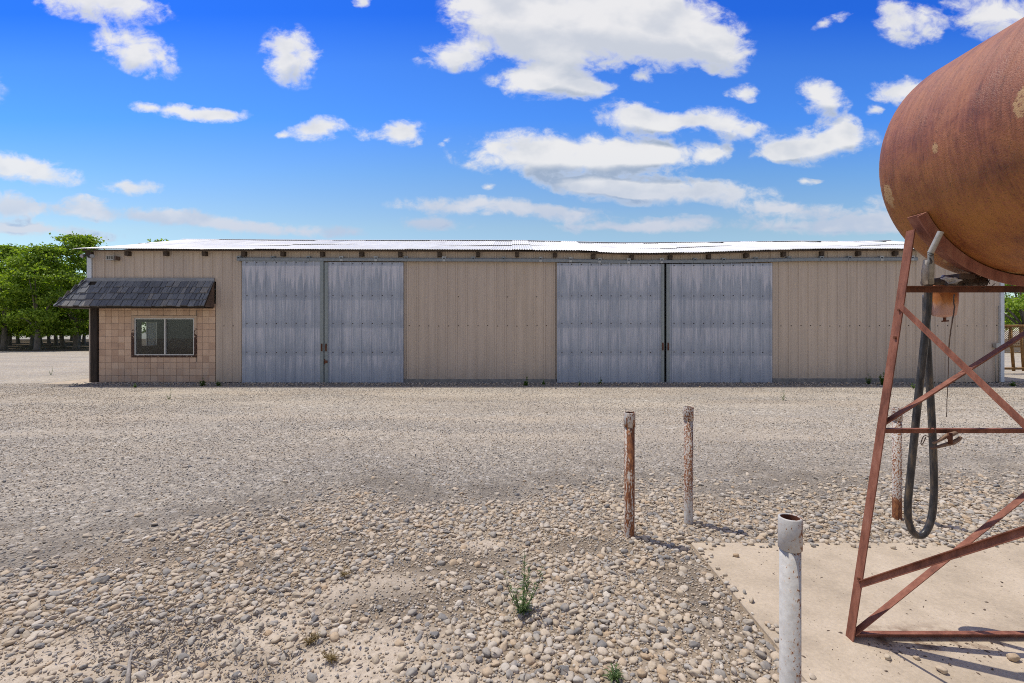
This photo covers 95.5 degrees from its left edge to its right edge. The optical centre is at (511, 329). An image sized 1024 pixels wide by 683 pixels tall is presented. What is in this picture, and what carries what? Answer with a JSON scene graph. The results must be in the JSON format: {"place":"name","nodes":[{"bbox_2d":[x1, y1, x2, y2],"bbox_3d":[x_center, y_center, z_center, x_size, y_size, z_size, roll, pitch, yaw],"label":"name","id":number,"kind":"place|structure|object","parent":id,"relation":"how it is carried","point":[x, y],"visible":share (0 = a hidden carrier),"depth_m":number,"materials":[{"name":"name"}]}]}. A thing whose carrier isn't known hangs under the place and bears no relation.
{"place":"outdoors","nodes":[
{"label":"outdoors","id":0,"kind":"place"},
{"bbox_2d":[0,331,1023,682],"bbox_3d":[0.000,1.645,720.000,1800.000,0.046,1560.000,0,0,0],"label":"ground","id":1,"kind":"structure","parent":0,"point":[22,361],"depth_m":5.41,"materials":[{"name":"beige gravel"}]},
{"bbox_2d":[8,333,11,344],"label":"walnut tree","id":2,"kind":"object","parent":1,"relation":"on","point":[10,340],"depth_m":50.93,"materials":[{"name":"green plant"}]},
{"bbox_2d":[0,274,29,344],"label":"walnut tree","id":3,"kind":"object","parent":1,"relation":"on","point":[14,327],"visible":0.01,"depth_m":45.58,"materials":[{"name":"green plant"}]},
{"bbox_2d":[4,269,57,346],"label":"walnut tree","id":4,"kind":"object","parent":1,"relation":"on","point":[32,340],"visible":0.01,"depth_m":45.87,"materials":[{"name":"green plant"}]},
{"bbox_2d":[0,243,63,348],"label":"walnut tree","id":5,"kind":"object","parent":1,"relation":"on","point":[5,251],"visible":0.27,"depth_m":39.88,"materials":[{"name":"green plant"}]},
{"bbox_2d":[0,242,88,349],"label":"walnut tree","id":6,"kind":"object","parent":1,"relation":"on","point":[40,259],"visible":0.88,"depth_m":37.40,"materials":[{"name":"green plant"}]},
{"bbox_2d":[43,333,51,342],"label":"walnut tree","id":7,"kind":"object","parent":1,"relation":"on","point":[48,339],"depth_m":57.84,"materials":[{"name":"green plant"}]},
{"bbox_2d":[13,311,88,344],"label":"walnut tree","id":8,"kind":"object","parent":1,"relation":"on","point":[55,340],"visible":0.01,"depth_m":49.89,"materials":[{"name":"green plant"}]},
{"bbox_2d":[0,231,108,348],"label":"walnut tree","id":9,"kind":"object","parent":1,"relation":"on","point":[80,241],"visible":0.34,"depth_m":40.05,"materials":[{"name":"green plant"}]},
{"bbox_2d":[20,262,88,346],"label":"walnut tree","id":10,"kind":"object","parent":1,"relation":"on","point":[62,341],"visible":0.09,"depth_m":43.59,"materials":[{"name":"green plant"}]},
{"bbox_2d":[59,276,87,331],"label":"walnut tree","id":11,"kind":"object","parent":1,"relation":"on","point":[61,318],"depth_m":43.02,"materials":[{"name":"green plant"}]},
{"bbox_2d":[46,379,103,383],"bbox_3d":[-13.450,1.684,15.225,1.500,0.112,2.350,0,0,0],"label":"concrete apron","id":12,"kind":"object","parent":1,"relation":"on","point":[80,381],"visible":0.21,"depth_m":14.42,"materials":[{"name":"beige concrete"}]},
{"bbox_2d":[82,333,85,342],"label":"walnut tree","id":13,"kind":"object","parent":1,"relation":"on","point":[83,338],"depth_m":56.90,"materials":[{"name":"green plant"}]},
{"bbox_2d":[142,238,168,333],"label":"walnut tree","id":14,"kind":"object","parent":1,"relation":"on","point":[143,323],"visible":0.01,"depth_m":40.39,"materials":[{"name":"green plant"}]},
{"bbox_2d":[303,628,322,646],"bbox_3d":[-1.056,1.614,2.448,0.101,0.076,0.078,0,0,-33],"label":"weed","id":15,"kind":"object","parent":1,"relation":"on","point":[313,639],"visible":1,"depth_m":2.45,"materials":[{"name":"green plant"}]},
{"bbox_2d":[318,644,339,664],"bbox_3d":[-0.910,1.610,2.316,0.110,0.082,0.099,0,0,0],"label":"weed","id":16,"kind":"object","parent":1,"relation":"on","point":[329,657],"visible":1,"depth_m":2.31,"materials":[{"name":"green plant"}]},
{"bbox_2d":[338,565,350,576],"bbox_3d":[-1.115,1.606,3.101,0.091,0.081,0.112,0,0,0],"label":"weed","id":17,"kind":"object","parent":1,"relation":"on","point":[343,573],"visible":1,"depth_m":3.09,"materials":[{"name":"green plant"}]},
{"bbox_2d":[0,555,747,682],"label":"leaf litter","id":18,"kind":"object","parent":1,"relation":"on","point":[160,663],"visible":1,"depth_m":2.45,"materials":[{"name":"brown plant"}]},
{"bbox_2d":[114,640,154,682],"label":"dry twig","id":19,"kind":"object","parent":18,"relation":"on","point":[128,673],"visible":1,"depth_m":2.27,"materials":[{"name":"grey wood"}]},
{"bbox_2d":[0,470,1023,682],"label":"gravel","id":20,"kind":"structure","parent":1,"relation":"on","point":[341,631],"depth_m":3.09,"materials":[{"name":"beige gravel"}]},
{"bbox_2d":[689,667,705,678],"bbox_3d":[0.872,1.617,2.188,0.024,0.016,0.083,0,0,-39],"label":"dry twig","id":21,"kind":"object","parent":20,"relation":"on","point":[699,675],"visible":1,"depth_m":2.17,"materials":[{"name":"grey plant"}]},
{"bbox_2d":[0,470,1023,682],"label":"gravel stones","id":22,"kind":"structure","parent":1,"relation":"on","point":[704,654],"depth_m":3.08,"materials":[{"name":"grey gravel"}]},
{"bbox_2d":[503,550,543,614],"bbox_3d":[0.069,1.444,2.681,0.203,0.402,0.197,0,0,-42],"label":"weed","id":23,"kind":"object","parent":1,"relation":"on","point":[523,608],"visible":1,"depth_m":2.68,"materials":[{"name":"green plant"}]},
{"bbox_2d":[53,239,1003,382],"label":"metal shed","id":24,"kind":"structure","parent":1,"relation":"on","point":[338,311],"depth_m":14.47,"materials":[{"name":"beige metal"}]},
{"bbox_2d":[80,254,94,257],"bbox_3d":[-12.986,-2.258,14.295,0.362,0.133,0.329,0,0,0],"label":"floodlight","id":25,"kind":"object","parent":24,"relation":"attached to","point":[88,256],"visible":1,"depth_m":14.22,"materials":[{"name":"metal"}]},
{"bbox_2d":[106,256,119,260],"bbox_3d":[-12.346,-2.222,14.385,0.280,0.125,0.210,0,0,0],"label":"wall light","id":26,"kind":"object","parent":24,"relation":"attached to","point":[113,258],"visible":1,"depth_m":14.32,"materials":[{"name":"metal"}]},
{"bbox_2d":[140,321,157,346],"bbox_3d":[-13.114,0.135,16.805,0.029,0.930,0.790,0,0,0],"label":"side window frame","id":27,"kind":"structure","parent":24,"relation":"in","point":[140,321],"depth_m":16.71,"materials":[{"name":"metal"}]},
{"bbox_2d":[131,316,196,356],"bbox_3d":[-10.832,0.199,14.545,2.031,1.298,0.150,0,0,0],"label":"window","id":28,"kind":"structure","parent":24,"relation":"in","point":[134,319],"depth_m":14.47,"materials":[{"name":"paint"}]},
{"bbox_2d":[242,261,323,382],"bbox_3d":[-7.091,-0.254,14.375,2.534,3.765,0.141,0,0,0],"label":"sliding door","id":29,"kind":"structure","parent":24,"relation":"in","point":[283,301],"depth_m":14.40,"materials":[{"name":"grey metal"}]},
{"bbox_2d":[324,262,403,382],"bbox_3d":[-4.580,-0.239,14.375,2.431,3.733,0.141,0,0,0],"label":"sliding door","id":30,"kind":"structure","parent":24,"relation":"in","point":[364,301],"depth_m":14.40,"materials":[{"name":"grey metal"}]},
{"bbox_2d":[557,263,663,382],"bbox_3d":[3.051,-0.227,14.375,3.312,3.711,0.141,0,0,0],"label":"sliding door","id":31,"kind":"structure","parent":24,"relation":"in","point":[610,316],"depth_m":14.40,"materials":[{"name":"grey metal"}]},
{"bbox_2d":[666,263,771,382],"bbox_3d":[6.419,-0.220,14.375,3.287,3.695,0.141,0,0,0],"label":"sliding door","id":32,"kind":"structure","parent":24,"relation":"in","point":[719,316],"depth_m":14.40,"materials":[{"name":"grey metal"}]},
{"bbox_2d":[993,306,1000,382],"bbox_3d":[15.046,0.440,14.415,0.163,2.400,0.110,0,0,0],"label":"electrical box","id":33,"kind":"object","parent":24,"relation":"attached to","point":[996,345],"visible":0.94,"depth_m":14.44,"materials":[{"name":"metal"}]},
{"bbox_2d":[51,381,1023,388],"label":"drip line gravel","id":34,"kind":"structure","parent":1,"relation":"on","point":[531,383],"depth_m":14.06,"materials":[{"name":"grey gravel"}]},
{"bbox_2d":[602,662,623,682],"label":"weed","id":35,"kind":"object","parent":1,"relation":"on","point":[615,675],"visible":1,"depth_m":2.17,"materials":[{"name":"green plant"}]},
{"bbox_2d":[624,411,634,537],"bbox_3d":[0.935,1.198,3.700,0.090,1.085,0.090,0,0,0],"label":"pipe post","id":36,"kind":"object","parent":1,"relation":"on","point":[629,474],"visible":0.92,"depth_m":3.67,"materials":[{"name":"metal"}]},
{"bbox_2d":[683,406,693,523],"bbox_3d":[1.503,1.198,3.960,0.084,1.085,0.084,0,0,0],"label":"pipe post","id":37,"kind":"object","parent":1,"relation":"on","point":[688,415],"visible":0.89,"depth_m":3.93,"materials":[{"name":"metal"}]},
{"bbox_2d":[778,513,802,682],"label":"pipe post","id":38,"kind":"object","parent":1,"relation":"on","point":[790,536],"visible":1,"depth_m":1.65,"materials":[{"name":"paint"}]},
{"bbox_2d":[691,543,1023,682],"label":"concrete slab","id":39,"kind":"structure","parent":1,"relation":"on","point":[946,591],"depth_m":2.73,"materials":[{"name":"beige concrete"}]},
{"bbox_2d":[732,548,1023,675],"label":"bark debris","id":40,"kind":"object","parent":39,"relation":"on","point":[928,640],"visible":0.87,"depth_m":2.38,"materials":[{"name":"wood"}]},
{"bbox_2d":[884,654,890,659],"bbox_3d":[1.857,1.615,2.298,0.029,0.022,0.037,0,0,38],"label":"pebble","id":41,"kind":"object","parent":39,"relation":"on","point":[887,656],"visible":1,"depth_m":2.29,"materials":[{"name":"stone"}]},
{"bbox_2d":[845,212,1023,641],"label":"tank stand","id":42,"kind":"object","parent":39,"relation":"on","point":[925,228],"visible":0.96,"depth_m":2.43,"materials":[{"name":"metal"}]},
{"bbox_2d":[920,426,935,444],"bbox_3d":[2.167,0.549,2.425,0.080,0.096,0.035,0,0,0],"label":"wire hook","id":43,"kind":"object","parent":42,"relation":"hanging from","point":[921,443],"visible":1,"depth_m":2.42,"materials":[{"name":"brown metal"}]},
{"bbox_2d":[921,231,943,284],"bbox_3d":[2.134,-0.363,2.376,0.060,0.257,0.178,0,0,22],"label":"fuel nozzle","id":44,"kind":"object","parent":42,"relation":"attached to","point":[927,271],"visible":1,"depth_m":2.35,"materials":[{"name":"silver metal"}]},
{"bbox_2d":[930,431,961,449],"bbox_3d":[2.270,0.577,2.423,0.158,0.095,0.059,0,0,-12],"label":"steel rope cleat","id":45,"kind":"object","parent":42,"relation":"hanging from","point":[949,437],"visible":1,"depth_m":2.42,"materials":[{"name":"metal"}]},
{"bbox_2d":[879,17,1023,276],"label":"fuel tank","id":46,"kind":"object","parent":42,"relation":"on","point":[951,162],"visible":0.88,"depth_m":2.18,"materials":[{"name":"brown metal"}]},
{"bbox_2d":[920,273,995,291],"bbox_3d":[2.396,-0.251,2.501,0.311,0.100,0.124,0,0,0],"label":"outlet valve","id":47,"kind":"object","parent":46,"relation":"attached to","point":[971,279],"visible":0.73,"depth_m":2.48,"materials":[{"name":"metal"}]},
{"bbox_2d":[904,285,937,538],"bbox_3d":[2.316,0.450,2.635,0.193,1.474,0.126,0,0,-39],"label":"hose","id":48,"kind":"object","parent":47,"relation":"hanging from","point":[925,368],"visible":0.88,"depth_m":2.61,"materials":[{"name":"black rubber"}]},
{"bbox_2d":[931,275,958,321],"bbox_3d":[2.404,-0.177,2.593,0.155,0.263,0.146,0,0,0],"label":"fuel filter","id":49,"kind":"object","parent":47,"relation":"attached to","point":[942,306],"visible":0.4,"depth_m":2.56,"materials":[{"name":"paint"}]},
{"bbox_2d":[946,294,954,416],"bbox_3d":[2.330,0.135,2.470,0.049,0.654,0.006,0,0,0],"label":"hanging wire","id":50,"kind":"object","parent":47,"relation":"hanging from","point":[949,346],"visible":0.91,"depth_m":2.47,"materials":[{"name":"black metal"}]},
{"bbox_2d":[940,276,962,283],"bbox_3d":[2.336,-0.264,2.470,0.104,0.042,0.052,0,0,0],"label":"rag","id":51,"kind":"object","parent":47,"relation":"on","point":[954,280],"visible":1,"depth_m":2.46,"materials":[{"name":"grey fabric"}]},
{"bbox_2d":[935,665,947,673],"bbox_3d":[2.040,1.612,2.210,0.032,0.028,0.047,0,0,-29],"label":"pebble","id":52,"kind":"object","parent":39,"relation":"on","point":[942,670],"visible":1,"depth_m":2.20,"materials":[{"name":"stone"}]},
{"bbox_2d":[1006,653,1020,661],"bbox_3d":[2.469,1.611,2.292,0.055,0.032,0.040,0,0,0],"label":"pebble","id":53,"kind":"object","parent":39,"relation":"on","point":[1014,657],"visible":1,"depth_m":2.28,"materials":[{"name":"stone"}]},
{"bbox_2d":[879,372,884,384],"bbox_3d":[11.105,1.451,13.909,0.260,0.392,0.259,0,0,0],"label":"weed","id":54,"kind":"object","parent":1,"relation":"on","point":[881,380],"visible":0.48,"depth_m":13.89,"materials":[{"name":"green plant"}]},
{"bbox_2d":[891,407,902,519],"bbox_3d":[3.370,1.210,4.070,0.078,1.060,0.078,0,0,0],"label":"pipe post","id":55,"kind":"object","parent":1,"relation":"on","point":[896,475],"visible":0.73,"depth_m":4.04,"materials":[{"name":"metal"}]},
{"bbox_2d":[1004,293,1019,339],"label":"walnut tree","id":56,"kind":"object","parent":1,"relation":"on","point":[1006,297],"visible":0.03,"depth_m":56.41,"materials":[{"name":"green plant"}]},
{"bbox_2d":[1004,284,1023,351],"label":"walnut tree","id":57,"kind":"object","parent":1,"relation":"on","point":[1015,308],"visible":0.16,"depth_m":34.10,"materials":[{"name":"green plant"}]},
{"bbox_2d":[1004,325,1023,370],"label":"chain link gate","id":58,"kind":"structure","parent":1,"relation":"on","point":[1021,343],"depth_m":17.57,"materials":[{"name":"metal"}]},
{"bbox_2d":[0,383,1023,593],"bbox_3d":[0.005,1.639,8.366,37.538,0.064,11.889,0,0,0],"label":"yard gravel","id":59,"kind":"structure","parent":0,"point":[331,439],"depth_m":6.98,"materials":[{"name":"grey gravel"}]},
{"bbox_2d":[0,0,1023,330],"label":"sky","id":60,"kind":"structure","parent":0,"point":[123,122],"materials":[{"name":"blue"}]},
{"bbox_2d":[698,540,1023,679],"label":"slab edge gravel","id":61,"kind":"structure","parent":0,"point":[732,588],"depth_m":3.47,"materials":[{"name":"grey gravel"}]}
]}

